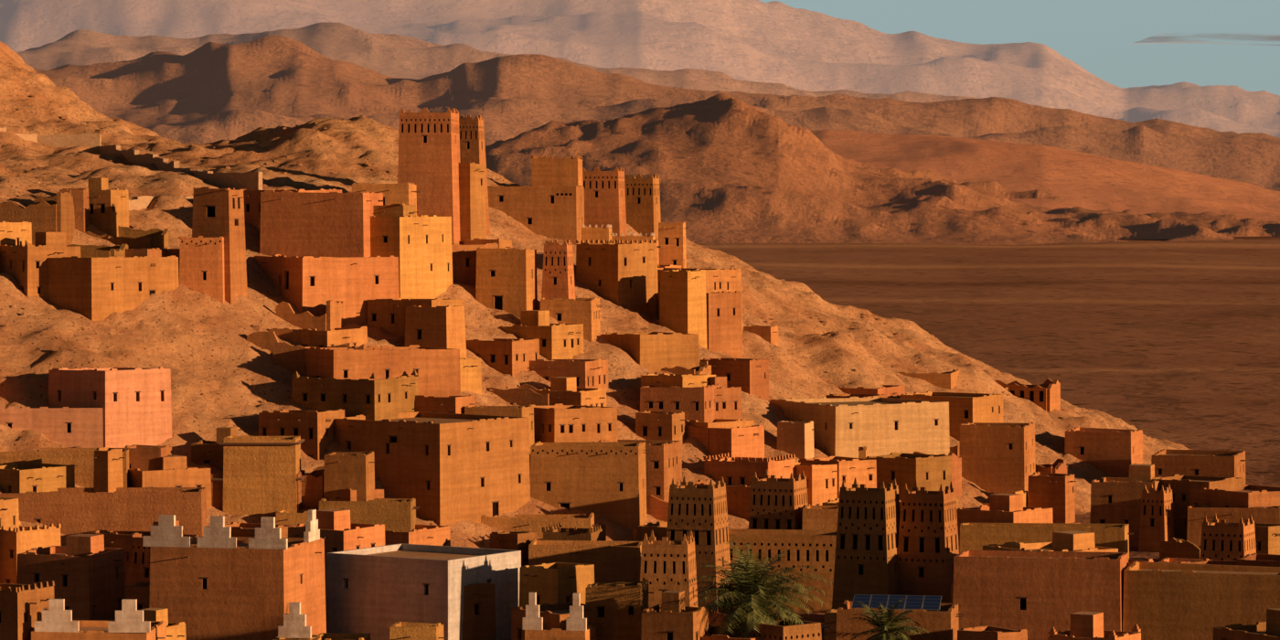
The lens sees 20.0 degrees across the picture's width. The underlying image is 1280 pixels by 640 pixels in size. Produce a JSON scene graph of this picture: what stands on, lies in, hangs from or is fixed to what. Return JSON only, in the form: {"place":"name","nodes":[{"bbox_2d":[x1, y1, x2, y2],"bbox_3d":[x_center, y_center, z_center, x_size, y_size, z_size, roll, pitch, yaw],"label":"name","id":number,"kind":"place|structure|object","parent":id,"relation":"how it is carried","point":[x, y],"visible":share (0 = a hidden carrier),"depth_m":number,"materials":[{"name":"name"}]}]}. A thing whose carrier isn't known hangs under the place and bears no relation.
{"place":"outdoors","nodes":[
{"label":"outdoors","id":0,"kind":"place"},
{"bbox_2d":[0,127,262,210],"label":"defensive wall","id":1,"kind":"structure","parent":0,"point":[249,180],"depth_m":548.21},
{"bbox_2d":[16,21,1125,121],"bbox_3d":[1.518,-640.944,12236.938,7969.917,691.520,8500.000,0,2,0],"label":"mountain ridge","id":2,"kind":"structure","parent":0,"point":[398,56],"depth_m":11601.36,"materials":[{"name":"brown stone"}]},
{"bbox_2d":[0,41,1190,548],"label":"hillside","id":3,"kind":"structure","parent":0,"point":[227,359],"depth_m":516.11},
{"bbox_2d":[0,521,61,584],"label":"house","id":4,"kind":"structure","parent":3,"relation":"on","point":[15,542],"depth_m":385.67,"materials":[{"name":"orange"}]},
{"bbox_2d":[0,190,74,245],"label":"ruin","id":5,"kind":"object","parent":3,"relation":"on","point":[48,214],"visible":0.59,"depth_m":464.95,"materials":[{"name":"brown"}]},
{"bbox_2d":[0,462,75,493],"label":"house","id":6,"kind":"structure","parent":3,"relation":"on","point":[47,477],"depth_m":405.29,"materials":[{"name":"orange"}]},
{"bbox_2d":[0,232,80,298],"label":"house","id":7,"kind":"structure","parent":3,"relation":"on","point":[25,266],"depth_m":452.30,"materials":[{"name":"orange"}]},
{"bbox_2d":[0,405,103,447],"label":"pink wing","id":8,"kind":"structure","parent":3,"relation":"on","point":[75,427],"depth_m":420.32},
{"bbox_2d":[0,447,129,487],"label":"rough walls","id":9,"kind":"structure","parent":3,"relation":"on","point":[81,460],"depth_m":412.28,"materials":[{"name":"brown"}]},
{"bbox_2d":[0,487,206,536],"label":"long wall","id":10,"kind":"structure","parent":3,"relation":"on","point":[77,510],"depth_m":400.66,"materials":[{"name":"brown paint"}]},
{"bbox_2d":[88,177,128,236],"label":"house","id":11,"kind":"structure","parent":3,"relation":"on","point":[109,211],"depth_m":476.87,"materials":[{"name":"orange"}]},
{"bbox_2d":[93,447,125,492],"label":"house","id":12,"kind":"structure","parent":3,"relation":"on","point":[108,476],"depth_m":406.74,"materials":[{"name":"orange"}]},
{"bbox_2d":[48,366,171,447],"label":"pink house","id":13,"kind":"structure","parent":3,"relation":"on","point":[134,403],"depth_m":424.16,"materials":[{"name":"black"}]},
{"bbox_2d":[47,256,179,320],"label":"building","id":14,"kind":"structure","parent":3,"relation":"on","point":[95,289],"depth_m":452.11,"materials":[{"name":"orange"}]},
{"bbox_2d":[128,455,211,508],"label":"house","id":15,"kind":"structure","parent":3,"relation":"on","point":[176,471],"depth_m":414.76,"materials":[{"name":"orange"}]},
{"bbox_2d":[177,235,224,304],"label":"building","id":16,"kind":"structure","parent":3,"relation":"on","point":[201,264],"depth_m":465.09,"materials":[{"name":"brick"}]},
{"bbox_2d":[192,186,247,304],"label":"arch tower","id":17,"kind":"structure","parent":3,"relation":"on","point":[218,212],"depth_m":467.48,"materials":[{"name":"orange"}]},
{"bbox_2d":[219,436,304,522],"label":"building","id":18,"kind":"structure","parent":3,"relation":"on","point":[260,473],"depth_m":417.08,"materials":[{"name":"brown"}]},
{"bbox_2d":[258,409,344,460],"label":"house","id":19,"kind":"structure","parent":3,"relation":"on","point":[314,429],"depth_m":433.41,"materials":[{"name":"orange"}]},
{"bbox_2d":[275,299,343,330],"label":"ruin","id":20,"kind":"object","parent":3,"relation":"on","point":[332,317],"visible":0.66,"depth_m":469.20,"materials":[{"name":"orange"}]},
{"bbox_2d":[259,190,383,257],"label":"house","id":21,"kind":"structure","parent":3,"relation":"on","point":[317,225],"depth_m":484.67,"materials":[{"name":"orange"}]},
{"bbox_2d":[278,326,367,347],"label":"house","id":22,"kind":"structure","parent":3,"relation":"on","point":[352,336],"depth_m":463.03,"materials":[{"name":"orange"}]},
{"bbox_2d":[254,254,399,323],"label":"house","id":23,"kind":"structure","parent":3,"relation":"on","point":[312,284],"depth_m":475.78,"materials":[{"name":"orange paint"}]},
{"bbox_2d":[323,451,374,501],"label":"house step","id":24,"kind":"object","parent":3,"relation":"on","point":[351,470],"visible":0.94,"depth_m":420.08,"materials":[{"name":"brown"}]},
{"bbox_2d":[257,214,452,298],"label":"house","id":25,"kind":"structure","parent":3,"relation":"on","point":[420,247],"depth_m":490.38,"materials":[{"name":"orange"}]},
{"bbox_2d":[291,369,418,420],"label":"house","id":26,"kind":"structure","parent":3,"relation":"on","point":[390,398],"depth_m":444.27,"materials":[{"name":"brown"}]},
{"bbox_2d":[319,497,419,532],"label":"stone house","id":27,"kind":"structure","parent":3,"relation":"on","point":[395,514],"depth_m":416.18,"materials":[{"name":"brown"}]},
{"bbox_2d":[304,344,460,396],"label":"mud-brick house","id":28,"kind":"structure","parent":3,"relation":"on","point":[437,369],"depth_m":452.48,"materials":[{"name":"orange"}]},
{"bbox_2d":[367,298,462,337],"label":"house","id":29,"kind":"structure","parent":3,"relation":"on","point":[389,315],"depth_m":475.46,"materials":[{"name":"brown"}]},
{"bbox_2d":[397,107,460,244],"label":"kasbah tower","id":30,"kind":"structure","parent":3,"relation":"on","point":[429,154],"depth_m":515.94,"materials":[{"name":"orange brick"}]},
{"bbox_2d":[333,411,530,525],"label":"house","id":31,"kind":"structure","parent":3,"relation":"on","point":[442,469],"depth_m":432.04,"materials":[{"name":"orange"}]},
{"bbox_2d":[404,305,466,358],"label":"house","id":32,"kind":"structure","parent":3,"relation":"on","point":[442,326],"depth_m":469.34,"materials":[{"name":"orange"}]},
{"bbox_2d":[458,162,486,244],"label":"tower","id":33,"kind":"structure","parent":3,"relation":"on","point":[472,197],"depth_m":521.75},
{"bbox_2d":[458,115,490,236],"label":"kasbah tower","id":34,"kind":"structure","parent":3,"relation":"on","point":[472,141],"depth_m":540.45,"materials":[{"name":"orange"}]},
{"bbox_2d":[465,336,539,376],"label":"house","id":35,"kind":"structure","parent":3,"relation":"on","point":[512,357],"depth_m":479.08,"materials":[{"name":"orange"}]},
{"bbox_2d":[475,247,537,319],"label":"building","id":36,"kind":"structure","parent":3,"relation":"on","point":[506,282],"depth_m":500.30,"materials":[{"name":"orange"}]},
{"bbox_2d":[487,184,584,245],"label":"building","id":37,"kind":"structure","parent":3,"relation":"on","point":[555,212],"depth_m":556.03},
{"bbox_2d":[531,155,582,186],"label":"kasbah roof block","id":38,"kind":"structure","parent":37,"relation":"on","point":[551,171],"depth_m":579.98,"materials":[{"name":"orange"}]},
{"bbox_2d":[480,512,597,538],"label":"wall","id":39,"kind":"structure","parent":3,"relation":"on","point":[528,523],"depth_m":433.06,"materials":[{"name":"brown"}]},
{"bbox_2d":[499,309,583,360],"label":"house","id":40,"kind":"structure","parent":3,"relation":"on","point":[560,341],"depth_m":492.92,"materials":[{"name":"orange"}]},
{"bbox_2d":[541,239,575,299],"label":"tower","id":41,"kind":"structure","parent":3,"relation":"on","point":[558,276],"depth_m":504.39,"materials":[{"name":"orange"}]},
{"bbox_2d":[529,358,607,391],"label":"house","id":42,"kind":"structure","parent":3,"relation":"on","point":[590,373],"depth_m":481.27,"materials":[{"name":"orange"}]},
{"bbox_2d":[533,376,606,406],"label":"house","id":43,"kind":"structure","parent":3,"relation":"on","point":[564,390],"depth_m":472.43,"materials":[{"name":"orange"}]},
{"bbox_2d":[540,297,602,342],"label":"house","id":44,"kind":"structure","parent":3,"relation":"on","point":[585,312],"depth_m":502.60,"materials":[{"name":"orange"}]},
{"bbox_2d":[526,403,617,442],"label":"house","id":45,"kind":"structure","parent":3,"relation":"on","point":[560,422],"depth_m":458.13,"materials":[{"name":"orange"}]},
{"bbox_2d":[0,95,1178,543],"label":"rubble stones","id":46,"kind":"object","parent":3,"relation":"on","point":[656,322],"visible":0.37,"depth_m":549.97,"materials":[{"name":"stone"}]},
{"bbox_2d":[530,441,650,532],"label":"house","id":47,"kind":"structure","parent":3,"relation":"on","point":[606,479],"depth_m":441.21,"materials":[{"name":"brown"}]},
{"bbox_2d":[582,166,626,236],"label":"kasbah tower","id":48,"kind":"structure","parent":3,"relation":"on","point":[604,197],"depth_m":593.97,"materials":[{"name":"orange"}]},
{"bbox_2d":[576,239,658,318],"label":"building","id":49,"kind":"structure","parent":3,"relation":"on","point":[620,273],"depth_m":533.99,"materials":[{"name":"orange"}]},
{"bbox_2d":[598,439,682,501],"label":"house","id":50,"kind":"structure","parent":3,"relation":"on","point":[663,464],"depth_m":451.10,"materials":[{"name":"brown"}]},
{"bbox_2d":[625,174,661,239],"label":"kasbah tower","id":51,"kind":"structure","parent":3,"relation":"on","point":[643,205],"depth_m":616.12,"materials":[{"name":"orange"}]},
{"bbox_2d":[602,330,699,372],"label":"building","id":52,"kind":"structure","parent":3,"relation":"on","point":[654,351],"depth_m":504.06,"materials":[{"name":"orange"}]},
{"bbox_2d":[635,410,685,444],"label":"building","id":53,"kind":"structure","parent":3,"relation":"on","point":[650,425],"depth_m":474.10,"materials":[{"name":"orange"}]},
{"bbox_2d":[658,221,688,267],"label":"tower house","id":54,"kind":"structure","parent":3,"relation":"on","point":[672,242],"depth_m":573.86,"materials":[{"name":"orange"}]},
{"bbox_2d":[640,384,719,422],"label":"building","id":55,"kind":"structure","parent":3,"relation":"on","point":[697,403],"depth_m":483.31,"materials":[{"name":"orange"}]},
{"bbox_2d":[657,290,742,358],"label":"house","id":56,"kind":"structure","parent":3,"relation":"on","point":[724,321],"depth_m":535.84,"materials":[{"name":"orange"}]},
{"bbox_2d":[684,425,764,461],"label":"house","id":57,"kind":"structure","parent":3,"relation":"on","point":[741,442],"depth_m":476.76,"materials":[{"name":"orange"}]},
{"bbox_2d":[699,357,769,399],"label":"house","id":58,"kind":"structure","parent":3,"relation":"on","point":[750,376],"depth_m":509.57,"materials":[{"name":"orange"}]},
{"bbox_2d":[703,452,795,485],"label":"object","id":59,"kind":"object","parent":3,"relation":"on","point":[736,471],"visible":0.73,"depth_m":466.55,"materials":[{"name":"brown"}]},
{"bbox_2d":[776,420,817,459],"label":"building","id":60,"kind":"structure","parent":3,"relation":"on","point":[795,439],"depth_m":489.87,"materials":[{"name":"orange"}]},
{"bbox_2d":[795,461,837,505],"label":"house","id":61,"kind":"structure","parent":3,"relation":"on","point":[822,483],"depth_m":472.06,"materials":[{"name":"orange"}]},
{"bbox_2d":[798,456,876,498],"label":"house","id":62,"kind":"structure","parent":3,"relation":"on","point":[862,471],"depth_m":477.86,"materials":[{"name":"orange"}]},
{"bbox_2d":[770,395,949,458],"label":"pale house","id":63,"kind":"structure","parent":3,"relation":"on","point":[850,426],"depth_m":501.54,"materials":[{"name":"beige"}]},
{"bbox_2d":[865,452,951,501],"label":"house","id":64,"kind":"structure","parent":3,"relation":"on","point":[931,472],"depth_m":486.31,"materials":[{"name":"brown"}]},
{"bbox_2d":[899,391,1003,441],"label":"house","id":65,"kind":"structure","parent":3,"relation":"on","point":[965,408],"depth_m":551.00,"materials":[{"name":"orange"}]},
{"bbox_2d":[0,0,1279,138],"bbox_3d":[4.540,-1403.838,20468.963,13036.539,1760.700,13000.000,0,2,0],"label":"mountain range","id":66,"kind":"structure","parent":0,"point":[774,42],"depth_m":18296.94,"materials":[{"name":"brown stone"}]},
{"bbox_2d":[33,35,1279,191],"bbox_3d":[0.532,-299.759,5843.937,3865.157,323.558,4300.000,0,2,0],"label":"ridge","id":67,"kind":"structure","parent":0,"point":[209,92],"depth_m":5619.23,"materials":[{"name":"brown stone"}]},
{"bbox_2d":[659,269,707,349],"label":"building","id":68,"kind":"structure","parent":0,"point":[682,304],"depth_m":528.69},
{"bbox_2d":[485,93,1279,245],"bbox_3d":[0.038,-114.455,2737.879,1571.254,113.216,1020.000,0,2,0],"label":"hill","id":69,"kind":"structure","parent":0,"point":[725,168],"depth_m":2489.00,"materials":[{"name":"brown stone"}]},
{"bbox_2d":[508,236,1279,639],"bbox_3d":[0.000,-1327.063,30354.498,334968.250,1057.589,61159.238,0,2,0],"label":"ground","id":70,"kind":"structure","parent":0,"point":[1178,341],"depth_m":1246.28,"materials":[{"name":"soil"}]},
{"bbox_2d":[0,580,54,639],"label":"house","id":71,"kind":"structure","parent":70,"relation":"on","point":[22,606],"depth_m":331.03,"materials":[{"name":"orange"}]},
{"bbox_2d":[16,533,125,620],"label":"house","id":72,"kind":"structure","parent":70,"relation":"on","point":[85,572],"depth_m":362.52,"materials":[{"name":"brown"}]},
{"bbox_2d":[31,619,166,639],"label":"building","id":73,"kind":"structure","parent":70,"relation":"on","point":[93,630],"depth_m":330.36,"materials":[{"name":"brown"}]},
{"bbox_2d":[34,598,150,632],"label":"stepped merlons","id":74,"kind":"object","parent":73,"relation":"on","point":[57,616],"visible":1,"depth_m":330.23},
{"bbox_2d":[149,535,326,639],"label":"building","id":75,"kind":"structure","parent":70,"relation":"on","point":[241,591],"depth_m":354.30,"materials":[{"name":"brown"}]},
{"bbox_2d":[142,509,319,549],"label":"stepped merlons","id":76,"kind":"object","parent":75,"relation":"on","point":[166,531],"visible":1,"depth_m":354.20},
{"bbox_2d":[288,508,384,618],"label":"house","id":77,"kind":"structure","parent":70,"relation":"on","point":[339,531],"depth_m":386.68,"materials":[{"name":"orange"}]},
{"bbox_2d":[326,543,521,639],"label":"concrete house","id":78,"kind":"structure","parent":70,"relation":"on","point":[377,592],"depth_m":367.82,"materials":[{"name":"grey"}]},
{"bbox_2d":[462,582,496,639],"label":"house","id":79,"kind":"structure","parent":70,"relation":"on","point":[479,613],"depth_m":366.29,"materials":[{"name":"brown"}]},
{"bbox_2d":[511,601,598,639],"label":"house","id":80,"kind":"structure","parent":70,"relation":"on","point":[556,614],"depth_m":339.04,"materials":[{"name":"brown"}]},
{"bbox_2d":[519,562,594,607],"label":"building","id":81,"kind":"structure","parent":70,"relation":"on","point":[552,582],"depth_m":365.94,"materials":[{"name":"brown"}]},
{"bbox_2d":[528,538,641,582],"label":"building","id":82,"kind":"structure","parent":70,"relation":"on","point":[615,561],"depth_m":411.46,"materials":[{"name":"brown"}]},
{"bbox_2d":[585,578,653,639],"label":"house","id":83,"kind":"structure","parent":70,"relation":"on","point":[620,606],"depth_m":336.92,"materials":[{"name":"brown"}]},
{"bbox_2d":[640,530,698,607],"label":"tower","id":84,"kind":"structure","parent":70,"relation":"on","point":[667,565],"depth_m":357.45,"materials":[{"name":"brown"}]},
{"bbox_2d":[640,590,708,639],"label":"house","id":85,"kind":"structure","parent":70,"relation":"on","point":[672,616],"depth_m":331.20,"materials":[{"name":"brown"}]},
{"bbox_2d":[666,475,733,613],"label":"tower","id":86,"kind":"structure","parent":70,"relation":"on","point":[700,512],"depth_m":391.23,"materials":[{"name":"brown"}]},
{"bbox_2d":[686,540,833,638],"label":"date palm","id":87,"kind":"object","parent":70,"relation":"on","point":[752,590],"visible":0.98,"depth_m":334.48,"materials":[{"name":"green plant"}]},
{"bbox_2d":[748,469,808,529],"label":"tower","id":88,"kind":"structure","parent":70,"relation":"on","point":[778,503],"depth_m":430.01,"materials":[{"name":"brown"}]},
{"bbox_2d":[728,528,836,611],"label":"front wall","id":89,"kind":"structure","parent":70,"relation":"on","point":[816,549],"depth_m":398.32,"materials":[{"name":"brown"}]},
{"bbox_2d":[746,618,821,639],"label":"house","id":90,"kind":"structure","parent":70,"relation":"on","point":[805,630],"depth_m":331.82,"materials":[{"name":"brown"}]},
{"bbox_2d":[832,477,900,608],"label":"tower","id":91,"kind":"structure","parent":70,"relation":"on","point":[867,542],"depth_m":374.45,"materials":[{"name":"brown paint"}]},
{"bbox_2d":[849,597,928,639],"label":"date palm","id":92,"kind":"object","parent":70,"relation":"on","point":[888,621],"visible":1,"depth_m":335.73,"materials":[{"name":"green plant"}]},
{"bbox_2d":[836,599,964,639],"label":"building","id":93,"kind":"structure","parent":70,"relation":"on","point":[943,624],"depth_m":340.40,"materials":[{"name":"brown"}]},
{"bbox_2d":[851,594,941,611],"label":"solar panel array","id":94,"kind":"object","parent":93,"relation":"on","point":[916,602],"visible":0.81,"depth_m":342.34,"materials":[{"name":"blue glass"}]},
{"bbox_2d":[896,480,959,603],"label":"tower","id":95,"kind":"structure","parent":70,"relation":"on","point":[928,549],"depth_m":375.84,"materials":[{"name":"brown"}]},
{"bbox_2d":[959,422,1035,493],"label":"house","id":96,"kind":"structure","parent":70,"relation":"on","point":[997,457],"depth_m":524.43,"materials":[{"name":"brown"}]},
{"bbox_2d":[956,492,1052,553],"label":"house","id":97,"kind":"structure","parent":70,"relation":"on","point":[1002,507],"depth_m":449.81,"materials":[{"name":"brown"}]},
{"bbox_2d":[952,550,1128,639],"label":"house","id":98,"kind":"structure","parent":70,"relation":"on","point":[1038,595],"depth_m":354.58,"materials":[{"name":"brown"}]},
{"bbox_2d":[960,522,1133,558],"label":"house","id":99,"kind":"structure","parent":70,"relation":"on","point":[976,536],"depth_m":437.96,"materials":[{"name":"brown"}]},
{"bbox_2d":[982,530,1118,552],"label":"house","id":100,"kind":"structure","parent":70,"relation":"on","point":[1072,540],"depth_m":369.19,"materials":[{"name":"brown"}]},
{"bbox_2d":[1027,471,1076,522],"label":"house","id":101,"kind":"structure","parent":70,"relation":"on","point":[1055,492],"depth_m":512.12,"materials":[{"name":"brown"}]},
{"bbox_2d":[1047,611,1141,639],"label":"house","id":102,"kind":"structure","parent":70,"relation":"on","point":[1086,625],"depth_m":333.84,"materials":[{"name":"brown"}]},
{"bbox_2d":[1064,426,1142,477],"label":"house","id":103,"kind":"structure","parent":70,"relation":"on","point":[1114,453],"depth_m":578.17,"materials":[{"name":"brown"}]},
{"bbox_2d":[1090,463,1164,546],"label":"house","id":104,"kind":"structure","parent":70,"relation":"on","point":[1115,500],"depth_m":477.80,"materials":[{"name":"brown"}]},
{"bbox_2d":[1138,483,1174,552],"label":"tower","id":105,"kind":"structure","parent":70,"relation":"on","point":[1157,521],"depth_m":469.87,"materials":[{"name":"brown"}]},
{"bbox_2d":[1151,474,1244,541],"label":"house","id":106,"kind":"structure","parent":70,"relation":"on","point":[1181,485],"depth_m":477.51,"materials":[{"name":"brown"}]},
{"bbox_2d":[1151,448,1245,484],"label":"house","id":107,"kind":"structure","parent":70,"relation":"on","point":[1204,463],"depth_m":561.00,"materials":[{"name":"brown"}]},
{"bbox_2d":[1122,561,1279,639],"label":"house","id":108,"kind":"structure","parent":70,"relation":"on","point":[1166,601],"depth_m":351.71,"materials":[{"name":"brown"}]},
{"bbox_2d":[1199,512,1256,560],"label":"tower","id":109,"kind":"structure","parent":70,"relation":"on","point":[1222,539],"depth_m":415.20,"materials":[{"name":"brown"}]},
{"bbox_2d":[1184,484,1279,528],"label":"house","id":110,"kind":"structure","parent":70,"relation":"on","point":[1253,496],"depth_m":470.77,"materials":[{"name":"brown"}]},
{"bbox_2d":[1186,503,1279,546],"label":"house","id":111,"kind":"structure","parent":70,"relation":"on","point":[1197,514],"depth_m":467.49,"materials":[{"name":"brown"}]},
{"bbox_2d":[1213,608,1279,639],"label":"house","id":112,"kind":"structure","parent":70,"relation":"on","point":[1269,629],"depth_m":336.84,"materials":[{"name":"brown"}]},
{"bbox_2d":[759,0,1279,95],"label":"sky","id":113,"kind":"structure","parent":0,"point":[1125,44],"materials":[{"name":"blue"}]},
{"bbox_2d":[810,129,1279,222],"bbox_3d":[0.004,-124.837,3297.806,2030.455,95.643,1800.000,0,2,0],"label":"hill","id":114,"kind":"structure","parent":0,"point":[1071,179],"depth_m":2898.92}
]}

